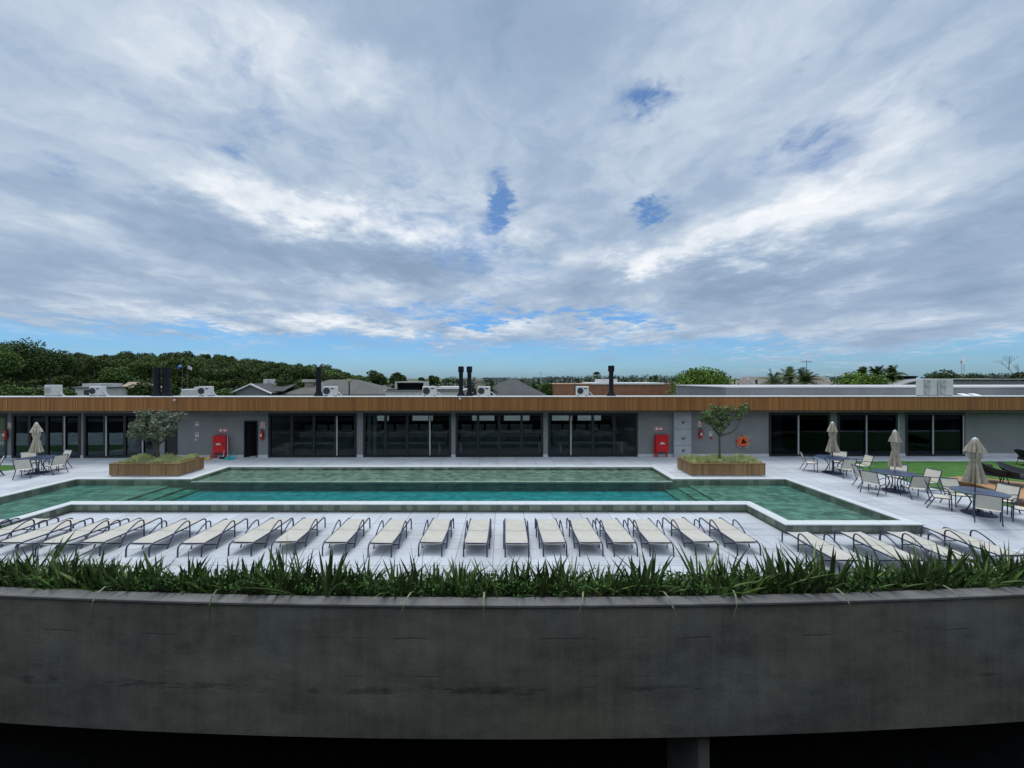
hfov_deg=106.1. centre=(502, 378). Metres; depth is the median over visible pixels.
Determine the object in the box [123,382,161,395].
house
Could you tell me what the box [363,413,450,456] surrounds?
window
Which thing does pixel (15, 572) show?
sword leaf plant
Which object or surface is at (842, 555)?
sun lounger
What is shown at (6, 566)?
sword leaf plant
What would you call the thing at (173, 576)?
sword leaf plant
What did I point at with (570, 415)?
window
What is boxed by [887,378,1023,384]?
vaulted hall
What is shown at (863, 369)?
palm tree
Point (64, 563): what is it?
sword leaf plant
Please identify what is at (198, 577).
sword leaf plant
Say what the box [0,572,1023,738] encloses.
planter wall
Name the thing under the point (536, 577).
sword leaf plant
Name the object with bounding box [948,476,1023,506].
timber platform
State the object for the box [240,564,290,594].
sword leaf plant
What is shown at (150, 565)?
sword leaf plant
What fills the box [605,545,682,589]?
sword leaf plant
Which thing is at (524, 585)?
sword leaf plant
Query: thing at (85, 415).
window
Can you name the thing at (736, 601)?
hanging leaf
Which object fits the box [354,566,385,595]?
sword leaf plant
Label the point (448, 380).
round tree
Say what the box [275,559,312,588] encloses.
sword leaf plant
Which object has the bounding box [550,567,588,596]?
sword leaf plant
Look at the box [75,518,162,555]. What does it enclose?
sun lounger
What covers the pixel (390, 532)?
sun lounger
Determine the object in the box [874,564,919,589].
sword leaf plant
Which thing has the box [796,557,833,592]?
sword leaf plant
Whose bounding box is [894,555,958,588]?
sword leaf plant
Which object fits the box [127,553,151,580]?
sword leaf plant
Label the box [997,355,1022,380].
bare tree
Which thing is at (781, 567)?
sword leaf plant
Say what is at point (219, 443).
hose cabinet
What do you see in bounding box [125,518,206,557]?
sun lounger
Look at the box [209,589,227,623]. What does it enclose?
hanging leaf
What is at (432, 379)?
round tree
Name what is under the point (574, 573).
sword leaf plant
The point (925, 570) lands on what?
sword leaf plant
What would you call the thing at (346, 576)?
sword leaf plant
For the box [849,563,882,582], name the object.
sword leaf plant
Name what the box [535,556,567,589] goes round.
sword leaf plant
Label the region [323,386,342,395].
air conditioner
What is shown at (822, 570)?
sword leaf plant
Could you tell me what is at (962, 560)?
sword leaf plant
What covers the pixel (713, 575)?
sword leaf plant
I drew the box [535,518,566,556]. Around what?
sun lounger
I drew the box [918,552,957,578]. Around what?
sword leaf plant
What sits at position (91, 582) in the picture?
sword leaf plant
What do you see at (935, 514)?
deck
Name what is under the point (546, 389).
round tree
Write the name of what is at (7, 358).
tree
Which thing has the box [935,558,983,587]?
sword leaf plant
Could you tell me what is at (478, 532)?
sun lounger
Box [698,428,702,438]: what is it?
fire extinguisher
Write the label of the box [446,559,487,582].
sword leaf plant
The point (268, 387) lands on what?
house
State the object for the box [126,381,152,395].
dark shrub
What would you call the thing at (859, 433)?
window
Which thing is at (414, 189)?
sky
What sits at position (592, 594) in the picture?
sword leaf plant
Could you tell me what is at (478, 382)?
chimney tower
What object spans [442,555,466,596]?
sword leaf plant
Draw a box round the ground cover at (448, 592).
[0,560,1023,596]
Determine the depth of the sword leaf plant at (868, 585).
8.48 m
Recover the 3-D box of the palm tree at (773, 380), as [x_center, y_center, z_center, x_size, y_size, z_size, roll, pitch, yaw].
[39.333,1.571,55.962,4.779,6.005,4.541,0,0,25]
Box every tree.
[0,337,62,386]
[0,342,27,373]
[38,348,79,384]
[97,365,131,382]
[125,408,186,457]
[274,374,300,390]
[358,377,371,382]
[366,370,388,384]
[389,372,407,384]
[428,375,439,385]
[441,378,458,385]
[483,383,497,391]
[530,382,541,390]
[538,382,552,395]
[593,372,601,379]
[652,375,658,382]
[666,366,738,395]
[697,403,750,458]
[757,370,789,384]
[774,366,797,384]
[788,367,824,384]
[830,371,903,384]
[854,366,872,375]
[868,365,886,379]
[882,365,907,378]
[921,369,971,380]
[956,372,992,380]
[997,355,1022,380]
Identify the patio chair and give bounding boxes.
[0,455,4,475]
[12,459,38,479]
[20,451,41,471]
[43,454,68,474]
[48,449,72,470]
[799,451,817,472]
[829,451,847,469]
[833,459,856,478]
[851,464,876,489]
[856,454,873,471]
[859,470,885,495]
[885,464,907,488]
[900,476,930,500]
[912,467,941,493]
[924,479,952,511]
[939,477,973,507]
[973,493,1003,526]
[994,482,1020,514]
[1011,498,1023,521]
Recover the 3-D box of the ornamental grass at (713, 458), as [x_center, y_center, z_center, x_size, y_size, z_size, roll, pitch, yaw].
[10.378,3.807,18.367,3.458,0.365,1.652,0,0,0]
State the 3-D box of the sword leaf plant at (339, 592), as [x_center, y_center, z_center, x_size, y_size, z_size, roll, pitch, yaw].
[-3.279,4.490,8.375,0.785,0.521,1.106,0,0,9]
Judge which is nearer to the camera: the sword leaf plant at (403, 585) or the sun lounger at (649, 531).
the sword leaf plant at (403, 585)
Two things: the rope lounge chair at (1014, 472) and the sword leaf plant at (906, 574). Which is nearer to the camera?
the sword leaf plant at (906, 574)
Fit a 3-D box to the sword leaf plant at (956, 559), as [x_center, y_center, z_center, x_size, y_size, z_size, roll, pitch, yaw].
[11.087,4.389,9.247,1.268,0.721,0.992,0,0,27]
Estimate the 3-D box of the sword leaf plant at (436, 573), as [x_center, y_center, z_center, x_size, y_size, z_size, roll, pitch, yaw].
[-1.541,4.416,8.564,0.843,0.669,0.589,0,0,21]
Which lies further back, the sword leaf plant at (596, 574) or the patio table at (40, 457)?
the patio table at (40, 457)
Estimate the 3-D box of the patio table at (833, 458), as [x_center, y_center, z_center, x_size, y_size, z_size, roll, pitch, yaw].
[15.720,4.125,18.300,1.320,0.750,1.320,0,0,0]
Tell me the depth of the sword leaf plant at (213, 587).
8.50 m
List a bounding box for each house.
[0,366,1023,457]
[70,383,128,395]
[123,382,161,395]
[231,379,295,395]
[280,380,393,395]
[384,381,466,395]
[477,379,546,395]
[731,377,834,384]
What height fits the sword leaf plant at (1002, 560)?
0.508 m
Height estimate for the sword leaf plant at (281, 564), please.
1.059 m
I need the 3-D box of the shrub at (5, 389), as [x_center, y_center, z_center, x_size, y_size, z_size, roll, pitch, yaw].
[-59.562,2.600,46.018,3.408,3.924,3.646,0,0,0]
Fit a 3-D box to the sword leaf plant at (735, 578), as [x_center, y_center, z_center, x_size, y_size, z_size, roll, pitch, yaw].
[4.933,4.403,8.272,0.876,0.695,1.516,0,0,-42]
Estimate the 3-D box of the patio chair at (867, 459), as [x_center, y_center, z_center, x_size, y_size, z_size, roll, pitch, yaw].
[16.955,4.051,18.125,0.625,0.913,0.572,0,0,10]
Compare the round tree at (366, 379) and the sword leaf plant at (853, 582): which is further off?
the round tree at (366, 379)
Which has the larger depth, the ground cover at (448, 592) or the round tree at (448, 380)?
the round tree at (448, 380)
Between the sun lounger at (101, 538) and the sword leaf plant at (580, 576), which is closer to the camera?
the sword leaf plant at (580, 576)
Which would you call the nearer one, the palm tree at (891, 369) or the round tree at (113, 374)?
the palm tree at (891, 369)
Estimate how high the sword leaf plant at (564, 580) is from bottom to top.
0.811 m
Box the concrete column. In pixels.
[667,737,709,767]
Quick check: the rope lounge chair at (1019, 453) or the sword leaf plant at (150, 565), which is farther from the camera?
the rope lounge chair at (1019, 453)
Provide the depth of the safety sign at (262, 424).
21.90 m
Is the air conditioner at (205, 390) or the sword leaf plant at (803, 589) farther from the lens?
the air conditioner at (205, 390)
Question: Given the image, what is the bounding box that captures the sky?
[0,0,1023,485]
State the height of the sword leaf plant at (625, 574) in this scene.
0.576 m
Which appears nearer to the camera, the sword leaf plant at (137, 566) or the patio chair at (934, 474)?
the sword leaf plant at (137, 566)
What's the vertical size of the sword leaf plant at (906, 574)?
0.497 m
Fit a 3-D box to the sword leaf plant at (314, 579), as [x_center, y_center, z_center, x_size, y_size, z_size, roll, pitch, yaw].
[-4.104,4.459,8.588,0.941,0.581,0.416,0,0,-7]
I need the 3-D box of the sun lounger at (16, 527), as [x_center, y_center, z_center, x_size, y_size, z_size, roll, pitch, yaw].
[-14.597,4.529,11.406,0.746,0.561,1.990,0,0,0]
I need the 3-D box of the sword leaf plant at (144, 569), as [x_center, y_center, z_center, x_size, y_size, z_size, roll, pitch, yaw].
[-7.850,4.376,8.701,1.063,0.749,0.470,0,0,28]
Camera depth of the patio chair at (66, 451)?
19.33 m
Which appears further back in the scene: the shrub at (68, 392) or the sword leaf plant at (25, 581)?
the shrub at (68, 392)
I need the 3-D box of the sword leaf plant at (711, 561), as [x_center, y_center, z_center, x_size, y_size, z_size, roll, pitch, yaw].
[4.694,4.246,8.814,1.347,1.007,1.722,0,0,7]
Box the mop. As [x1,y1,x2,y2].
[224,435,230,459]
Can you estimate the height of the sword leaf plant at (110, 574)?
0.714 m
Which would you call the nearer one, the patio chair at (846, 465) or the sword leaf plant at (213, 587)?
the sword leaf plant at (213, 587)
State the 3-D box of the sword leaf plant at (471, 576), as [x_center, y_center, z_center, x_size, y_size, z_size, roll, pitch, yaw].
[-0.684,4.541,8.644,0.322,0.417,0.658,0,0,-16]
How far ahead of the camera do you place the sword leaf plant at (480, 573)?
8.75 m
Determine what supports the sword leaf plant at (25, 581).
on the planter wall at (509, 666)
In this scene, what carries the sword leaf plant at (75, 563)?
on the planter wall at (509, 666)
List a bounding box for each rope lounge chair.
[981,462,1009,483]
[996,461,1023,482]
[1014,449,1023,464]
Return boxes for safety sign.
[219,428,227,432]
[260,422,264,427]
[655,427,662,430]
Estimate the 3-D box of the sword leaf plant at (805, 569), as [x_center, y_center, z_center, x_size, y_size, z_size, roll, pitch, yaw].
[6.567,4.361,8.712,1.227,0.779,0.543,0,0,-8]
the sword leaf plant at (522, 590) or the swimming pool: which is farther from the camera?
the swimming pool
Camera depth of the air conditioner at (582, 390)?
21.66 m
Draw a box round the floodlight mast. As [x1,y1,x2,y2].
[960,357,965,377]
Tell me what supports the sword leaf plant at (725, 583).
in the planter wall at (509, 666)
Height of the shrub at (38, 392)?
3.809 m
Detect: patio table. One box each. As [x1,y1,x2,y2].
[19,455,56,474]
[815,455,850,474]
[872,469,918,493]
[948,486,1011,517]
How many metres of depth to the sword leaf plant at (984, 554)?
9.19 m
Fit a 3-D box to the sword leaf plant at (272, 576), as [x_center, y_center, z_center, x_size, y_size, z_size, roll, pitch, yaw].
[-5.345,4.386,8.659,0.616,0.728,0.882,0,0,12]
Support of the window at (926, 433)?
in the pool house at (785, 420)
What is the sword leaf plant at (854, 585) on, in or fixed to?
in the planter wall at (509, 666)
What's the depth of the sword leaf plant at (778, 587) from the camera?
8.43 m
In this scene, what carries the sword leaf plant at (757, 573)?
in the planter wall at (509, 666)
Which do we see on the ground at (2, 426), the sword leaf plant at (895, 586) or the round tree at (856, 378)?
the round tree at (856, 378)
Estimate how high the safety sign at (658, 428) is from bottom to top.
0.260 m
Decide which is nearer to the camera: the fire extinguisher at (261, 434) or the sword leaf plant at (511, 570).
the sword leaf plant at (511, 570)
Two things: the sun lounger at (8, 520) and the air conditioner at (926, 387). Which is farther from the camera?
the air conditioner at (926, 387)
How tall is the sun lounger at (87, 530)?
0.561 m
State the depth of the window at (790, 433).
22.25 m
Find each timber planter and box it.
[109,457,204,475]
[677,457,765,475]
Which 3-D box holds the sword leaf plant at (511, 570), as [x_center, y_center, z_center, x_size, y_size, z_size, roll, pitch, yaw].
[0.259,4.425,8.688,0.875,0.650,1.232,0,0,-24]
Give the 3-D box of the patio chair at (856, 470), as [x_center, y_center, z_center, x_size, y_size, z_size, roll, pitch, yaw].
[14.879,4.051,15.849,0.625,0.913,0.572,0,0,25]
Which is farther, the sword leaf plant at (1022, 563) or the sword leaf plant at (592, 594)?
the sword leaf plant at (1022, 563)
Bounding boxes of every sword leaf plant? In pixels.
[0,545,83,586]
[0,548,40,581]
[0,555,44,586]
[1,530,120,580]
[4,551,45,569]
[12,547,87,581]
[15,553,89,587]
[17,573,51,587]
[20,557,75,589]
[30,543,121,589]
[31,553,84,575]
[32,554,120,591]
[47,546,109,572]
[58,559,96,587]
[59,550,120,589]
[72,550,123,588]
[97,547,147,590]
[102,557,132,574]
[103,556,164,591]
[112,562,172,591]
[115,540,191,578]
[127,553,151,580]
[133,552,175,590]
[144,569,188,592]
[147,559,198,590]
[150,549,209,583]
[151,568,172,592]
[179,559,214,580]
[181,562,236,593]
[186,563,229,593]
[189,567,212,586]
[201,557,247,593]
[205,561,239,593]
[224,552,264,584]
[226,573,253,594]
[229,539,321,595]
[240,555,285,586]
[240,558,273,585]
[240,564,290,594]
[240,570,270,595]
[246,556,297,594]
[263,531,315,585]
[270,563,311,595]
[275,542,349,595]
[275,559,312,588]
[294,568,333,594]
[313,561,349,582]
[316,560,360,596]
[326,561,373,590]
[326,567,370,595]
[347,554,395,588]
[350,554,369,589]
[352,558,413,596]
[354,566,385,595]
[362,579,389,595]
[378,558,429,597]
[393,554,444,596]
[400,539,457,594]
[417,565,440,588]
[422,561,454,595]
[431,577,451,596]
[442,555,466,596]
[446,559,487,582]
[448,560,479,596]
[460,572,484,596]
[466,568,480,583]
[471,556,511,589]
[475,561,508,589]
[476,571,490,597]
[485,567,514,596]
[487,554,532,587]
[498,572,530,596]
[506,570,541,596]
[507,559,545,590]
[508,554,555,598]
[509,556,546,586]
[525,558,567,595]
[530,558,572,596]
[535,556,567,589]
[546,552,595,589]
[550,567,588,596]
[554,557,601,581]
[560,574,593,596]
[563,565,606,587]
[578,564,605,585]
[580,553,635,595]
[584,576,608,595]
[603,560,624,596]
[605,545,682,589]
[612,555,656,595]
[613,558,661,584]
[620,563,640,586]
[623,571,650,596]
[639,573,658,595]
[645,577,679,596]
[650,571,687,594]
[666,564,694,595]
[674,539,753,583]
[674,570,703,587]
[681,575,715,595]
[688,563,729,593]
[689,565,763,595]
[690,551,750,588]
[694,556,755,596]
[702,546,779,583]
[713,560,769,596]
[714,554,761,581]
[719,552,766,594]
[720,548,781,583]
[721,558,774,593]
[724,557,782,586]
[735,567,769,594]
[748,547,836,593]
[752,562,774,585]
[759,554,831,593]
[761,534,844,593]
[774,556,816,587]
[775,542,870,580]
[778,539,857,592]
[790,562,841,593]
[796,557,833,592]
[803,555,853,582]
[827,575,861,592]
[834,536,943,590]
[844,574,860,588]
[848,538,922,589]
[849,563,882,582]
[849,570,898,592]
[857,559,905,589]
[861,554,894,578]
[873,541,961,589]
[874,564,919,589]
[882,555,928,583]
[885,562,917,580]
[888,570,932,589]
[894,534,971,577]
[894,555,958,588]
[899,553,947,576]
[902,555,944,579]
[917,560,967,587]
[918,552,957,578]
[924,543,989,573]
[927,539,1023,582]
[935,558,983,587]
[942,551,1000,586]
[944,565,972,587]
[954,551,1023,588]
[968,540,1023,573]
[968,552,1016,579]
[969,556,1022,586]
[988,559,1023,587]
[990,554,1020,568]
[1018,552,1023,574]
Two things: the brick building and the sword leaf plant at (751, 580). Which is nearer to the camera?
the sword leaf plant at (751, 580)
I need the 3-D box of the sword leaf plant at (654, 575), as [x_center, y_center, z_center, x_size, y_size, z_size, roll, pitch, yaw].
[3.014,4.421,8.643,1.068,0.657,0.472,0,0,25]
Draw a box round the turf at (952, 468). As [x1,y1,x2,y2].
[842,461,1023,506]
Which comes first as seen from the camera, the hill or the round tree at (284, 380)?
the round tree at (284, 380)
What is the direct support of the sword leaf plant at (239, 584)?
on the planter wall at (509, 666)
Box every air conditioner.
[44,385,64,395]
[89,386,109,395]
[198,386,217,395]
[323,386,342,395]
[422,386,442,395]
[478,386,495,395]
[576,386,593,395]
[916,379,936,395]
[936,379,952,395]
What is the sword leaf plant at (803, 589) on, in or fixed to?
in the planter wall at (509, 666)
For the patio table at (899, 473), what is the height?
0.750 m
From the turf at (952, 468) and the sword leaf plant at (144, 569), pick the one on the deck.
the turf at (952, 468)
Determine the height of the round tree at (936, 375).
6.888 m
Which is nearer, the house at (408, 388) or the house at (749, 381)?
the house at (408, 388)
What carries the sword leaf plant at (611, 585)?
in the planter wall at (509, 666)
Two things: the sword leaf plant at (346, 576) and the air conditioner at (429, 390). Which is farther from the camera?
the air conditioner at (429, 390)
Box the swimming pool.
[0,465,924,533]
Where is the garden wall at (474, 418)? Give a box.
[377,416,600,420]
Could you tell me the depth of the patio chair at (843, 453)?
18.99 m
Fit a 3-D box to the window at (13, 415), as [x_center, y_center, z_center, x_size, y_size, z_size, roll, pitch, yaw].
[-25.807,3.230,21.807,3.845,2.540,0.145,0,0,-1]
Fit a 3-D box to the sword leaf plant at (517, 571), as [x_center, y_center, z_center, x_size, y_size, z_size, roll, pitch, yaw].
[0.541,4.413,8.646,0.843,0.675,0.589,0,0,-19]
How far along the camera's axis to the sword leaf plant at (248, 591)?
8.34 m
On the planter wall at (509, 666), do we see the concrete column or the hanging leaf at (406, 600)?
the hanging leaf at (406, 600)
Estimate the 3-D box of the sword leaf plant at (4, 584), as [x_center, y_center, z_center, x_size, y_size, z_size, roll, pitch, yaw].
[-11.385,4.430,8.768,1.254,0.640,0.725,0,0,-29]
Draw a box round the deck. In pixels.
[0,456,1023,580]
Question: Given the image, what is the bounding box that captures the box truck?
[178,387,197,395]
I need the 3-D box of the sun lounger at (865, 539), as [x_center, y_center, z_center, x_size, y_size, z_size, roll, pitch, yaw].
[10.064,4.529,10.335,0.746,0.561,1.990,0,0,1]
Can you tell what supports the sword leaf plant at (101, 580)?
on the planter wall at (509, 666)
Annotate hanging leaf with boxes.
[89,586,121,617]
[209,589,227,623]
[399,592,420,615]
[483,592,484,617]
[651,591,680,624]
[733,590,737,614]
[836,588,854,619]
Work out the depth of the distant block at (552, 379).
460.00 m
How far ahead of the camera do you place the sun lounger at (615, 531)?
11.17 m
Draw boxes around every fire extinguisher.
[3,429,8,438]
[260,429,263,439]
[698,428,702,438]
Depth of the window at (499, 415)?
22.03 m
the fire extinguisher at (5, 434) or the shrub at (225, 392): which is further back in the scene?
the shrub at (225, 392)
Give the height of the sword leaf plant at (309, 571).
1.056 m
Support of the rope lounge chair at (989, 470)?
on the timber platform
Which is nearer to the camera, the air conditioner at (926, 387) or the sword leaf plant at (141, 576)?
the sword leaf plant at (141, 576)
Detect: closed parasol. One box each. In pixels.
[28,422,43,468]
[825,421,840,456]
[887,430,902,485]
[961,437,988,511]
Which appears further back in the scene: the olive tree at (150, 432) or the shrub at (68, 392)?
the shrub at (68, 392)
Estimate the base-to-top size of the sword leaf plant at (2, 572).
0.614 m
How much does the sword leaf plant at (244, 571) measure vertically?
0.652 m
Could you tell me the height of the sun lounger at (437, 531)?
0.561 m
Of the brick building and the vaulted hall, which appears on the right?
the vaulted hall
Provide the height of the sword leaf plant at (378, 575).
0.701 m
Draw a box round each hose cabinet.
[213,435,226,457]
[654,434,668,456]
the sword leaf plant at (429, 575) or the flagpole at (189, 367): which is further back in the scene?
the flagpole at (189, 367)
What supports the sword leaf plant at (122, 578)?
on the planter wall at (509, 666)
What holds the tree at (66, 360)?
on the ground at (2, 426)
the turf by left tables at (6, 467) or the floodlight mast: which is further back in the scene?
the floodlight mast
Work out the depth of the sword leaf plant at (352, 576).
8.66 m
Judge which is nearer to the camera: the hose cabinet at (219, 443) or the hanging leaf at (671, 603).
the hanging leaf at (671, 603)
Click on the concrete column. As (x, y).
(688, 752)
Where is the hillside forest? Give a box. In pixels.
[0,351,389,390]
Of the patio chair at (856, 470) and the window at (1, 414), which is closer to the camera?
the patio chair at (856, 470)
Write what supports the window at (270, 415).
in the pool house at (785, 420)
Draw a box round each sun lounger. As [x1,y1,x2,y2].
[0,517,58,546]
[0,518,20,523]
[0,518,93,549]
[34,518,129,556]
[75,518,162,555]
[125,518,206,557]
[177,518,247,557]
[228,517,293,555]
[270,517,325,554]
[322,518,370,555]
[367,518,411,557]
[418,518,453,556]
[463,518,490,556]
[503,518,529,557]
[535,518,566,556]
[566,518,603,556]
[595,518,637,556]
[627,518,673,556]
[662,517,718,555]
[699,517,760,555]
[781,530,864,572]
[834,530,922,568]
[879,530,982,563]
[920,527,1022,557]
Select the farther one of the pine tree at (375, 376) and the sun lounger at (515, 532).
the pine tree at (375, 376)
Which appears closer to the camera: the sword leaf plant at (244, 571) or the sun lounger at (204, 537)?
the sword leaf plant at (244, 571)
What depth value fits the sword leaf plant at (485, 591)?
8.39 m
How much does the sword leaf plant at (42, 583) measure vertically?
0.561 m
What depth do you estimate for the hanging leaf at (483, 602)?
7.85 m
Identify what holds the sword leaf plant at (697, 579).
in the planter wall at (509, 666)
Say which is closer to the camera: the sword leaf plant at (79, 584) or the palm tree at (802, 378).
the sword leaf plant at (79, 584)
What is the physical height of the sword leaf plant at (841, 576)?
1.101 m
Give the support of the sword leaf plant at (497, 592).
in the planter wall at (509, 666)
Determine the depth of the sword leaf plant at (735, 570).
9.00 m
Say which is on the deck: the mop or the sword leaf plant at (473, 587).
the mop
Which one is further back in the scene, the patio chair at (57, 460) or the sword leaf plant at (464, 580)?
the patio chair at (57, 460)
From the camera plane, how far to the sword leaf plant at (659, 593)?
8.34 m
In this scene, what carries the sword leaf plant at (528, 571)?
in the planter wall at (509, 666)
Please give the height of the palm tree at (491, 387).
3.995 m
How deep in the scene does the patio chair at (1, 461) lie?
17.77 m
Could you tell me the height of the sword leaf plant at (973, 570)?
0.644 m
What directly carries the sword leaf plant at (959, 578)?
in the planter wall at (509, 666)
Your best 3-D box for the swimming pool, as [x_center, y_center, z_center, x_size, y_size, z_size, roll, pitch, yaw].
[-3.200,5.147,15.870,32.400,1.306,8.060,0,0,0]
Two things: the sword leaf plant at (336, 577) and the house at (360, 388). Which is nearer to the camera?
the sword leaf plant at (336, 577)
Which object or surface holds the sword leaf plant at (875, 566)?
in the planter wall at (509, 666)
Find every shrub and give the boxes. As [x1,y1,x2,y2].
[0,384,18,416]
[5,386,35,395]
[30,388,43,395]
[62,388,77,395]
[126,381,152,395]
[170,384,180,395]
[213,388,235,395]
[1009,372,1023,380]
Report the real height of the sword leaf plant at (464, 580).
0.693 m
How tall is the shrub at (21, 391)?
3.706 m
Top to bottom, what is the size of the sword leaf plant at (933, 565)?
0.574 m
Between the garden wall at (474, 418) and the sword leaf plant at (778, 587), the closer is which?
the sword leaf plant at (778, 587)
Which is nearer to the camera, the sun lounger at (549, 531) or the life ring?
the sun lounger at (549, 531)
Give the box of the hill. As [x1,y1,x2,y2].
[27,381,302,391]
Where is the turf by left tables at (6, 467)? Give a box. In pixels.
[0,465,13,470]
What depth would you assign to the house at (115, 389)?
61.40 m
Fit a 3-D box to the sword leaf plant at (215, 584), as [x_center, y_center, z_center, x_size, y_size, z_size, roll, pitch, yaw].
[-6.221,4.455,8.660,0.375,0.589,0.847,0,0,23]
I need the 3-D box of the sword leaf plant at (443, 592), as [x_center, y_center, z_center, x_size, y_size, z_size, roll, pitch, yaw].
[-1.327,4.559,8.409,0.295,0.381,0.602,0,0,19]
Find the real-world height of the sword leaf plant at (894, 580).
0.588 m
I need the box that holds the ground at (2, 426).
[0,379,842,470]
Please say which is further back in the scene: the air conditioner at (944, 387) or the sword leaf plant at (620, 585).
the air conditioner at (944, 387)
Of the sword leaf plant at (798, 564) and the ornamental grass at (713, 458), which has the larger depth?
the ornamental grass at (713, 458)
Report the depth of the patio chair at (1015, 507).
12.11 m
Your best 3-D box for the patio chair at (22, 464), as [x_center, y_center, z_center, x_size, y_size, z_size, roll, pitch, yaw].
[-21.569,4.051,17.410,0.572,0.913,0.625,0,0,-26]
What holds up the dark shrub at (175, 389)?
on the ground at (2, 426)
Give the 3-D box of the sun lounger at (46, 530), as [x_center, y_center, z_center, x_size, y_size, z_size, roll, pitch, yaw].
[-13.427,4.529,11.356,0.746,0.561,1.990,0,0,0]
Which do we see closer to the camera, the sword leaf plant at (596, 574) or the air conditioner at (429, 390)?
the sword leaf plant at (596, 574)
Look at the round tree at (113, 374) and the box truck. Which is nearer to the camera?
the box truck
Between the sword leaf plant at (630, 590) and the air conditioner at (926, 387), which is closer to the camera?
the sword leaf plant at (630, 590)
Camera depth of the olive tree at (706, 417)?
18.33 m
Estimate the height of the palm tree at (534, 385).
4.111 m
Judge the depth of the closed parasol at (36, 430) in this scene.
18.18 m
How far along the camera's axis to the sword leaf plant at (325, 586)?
8.39 m
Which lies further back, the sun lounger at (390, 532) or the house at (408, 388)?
the house at (408, 388)
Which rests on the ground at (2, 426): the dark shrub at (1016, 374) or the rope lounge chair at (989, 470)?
the dark shrub at (1016, 374)
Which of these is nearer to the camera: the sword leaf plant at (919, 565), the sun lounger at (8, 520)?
the sword leaf plant at (919, 565)
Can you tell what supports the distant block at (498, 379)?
on the ground at (2, 426)
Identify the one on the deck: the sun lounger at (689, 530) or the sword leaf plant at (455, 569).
the sun lounger at (689, 530)
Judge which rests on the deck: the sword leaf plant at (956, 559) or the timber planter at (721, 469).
the timber planter at (721, 469)
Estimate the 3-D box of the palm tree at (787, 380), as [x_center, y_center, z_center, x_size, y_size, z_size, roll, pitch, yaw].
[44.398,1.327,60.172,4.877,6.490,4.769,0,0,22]
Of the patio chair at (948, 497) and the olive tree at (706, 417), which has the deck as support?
the patio chair at (948, 497)
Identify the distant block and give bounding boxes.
[483,378,504,382]
[535,377,573,381]
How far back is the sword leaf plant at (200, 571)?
8.75 m
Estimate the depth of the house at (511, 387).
50.18 m
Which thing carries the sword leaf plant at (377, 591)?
in the planter wall at (509, 666)
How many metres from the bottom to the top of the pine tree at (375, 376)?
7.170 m
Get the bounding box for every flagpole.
[177,364,182,388]
[187,365,191,388]
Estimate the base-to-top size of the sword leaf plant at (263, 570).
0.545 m
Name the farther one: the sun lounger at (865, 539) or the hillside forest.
the hillside forest
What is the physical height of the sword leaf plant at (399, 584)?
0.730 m
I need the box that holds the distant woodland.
[383,373,1013,394]
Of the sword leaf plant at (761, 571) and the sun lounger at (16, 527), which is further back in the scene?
the sun lounger at (16, 527)
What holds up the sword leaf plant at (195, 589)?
on the planter wall at (509, 666)
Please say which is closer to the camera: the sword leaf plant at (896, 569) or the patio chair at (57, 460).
the sword leaf plant at (896, 569)
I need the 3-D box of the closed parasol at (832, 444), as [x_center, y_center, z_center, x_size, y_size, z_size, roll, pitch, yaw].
[15.687,3.240,18.298,0.531,2.400,0.470,0,0,17]
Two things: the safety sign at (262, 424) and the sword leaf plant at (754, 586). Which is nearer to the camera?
the sword leaf plant at (754, 586)
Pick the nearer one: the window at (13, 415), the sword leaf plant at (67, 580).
the sword leaf plant at (67, 580)
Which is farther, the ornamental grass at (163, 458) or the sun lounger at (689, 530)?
the ornamental grass at (163, 458)
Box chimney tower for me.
[475,378,482,395]
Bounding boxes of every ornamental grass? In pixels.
[115,452,200,462]
[679,452,761,462]
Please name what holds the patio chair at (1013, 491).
on the deck
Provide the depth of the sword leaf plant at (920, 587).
8.63 m
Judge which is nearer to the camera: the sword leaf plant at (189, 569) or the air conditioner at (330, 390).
the sword leaf plant at (189, 569)
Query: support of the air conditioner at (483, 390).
on the pool house at (785, 420)
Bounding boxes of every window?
[0,413,6,457]
[11,413,80,457]
[83,413,158,457]
[268,413,356,457]
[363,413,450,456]
[456,413,542,456]
[548,413,637,456]
[769,412,829,455]
[837,412,898,455]
[905,412,964,455]
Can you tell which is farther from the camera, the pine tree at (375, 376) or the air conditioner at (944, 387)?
the pine tree at (375, 376)
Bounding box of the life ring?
[736,435,748,447]
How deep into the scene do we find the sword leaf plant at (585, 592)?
8.39 m
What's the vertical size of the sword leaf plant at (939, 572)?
0.866 m
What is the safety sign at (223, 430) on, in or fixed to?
attached to the pool house at (785, 420)
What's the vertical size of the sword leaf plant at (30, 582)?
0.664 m
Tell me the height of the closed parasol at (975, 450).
2.496 m
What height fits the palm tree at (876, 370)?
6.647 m
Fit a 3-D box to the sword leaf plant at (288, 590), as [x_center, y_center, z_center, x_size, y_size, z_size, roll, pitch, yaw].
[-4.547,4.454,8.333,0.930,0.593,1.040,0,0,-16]
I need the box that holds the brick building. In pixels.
[550,379,673,395]
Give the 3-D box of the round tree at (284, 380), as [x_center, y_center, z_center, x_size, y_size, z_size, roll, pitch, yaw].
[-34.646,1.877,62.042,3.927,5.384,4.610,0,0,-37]

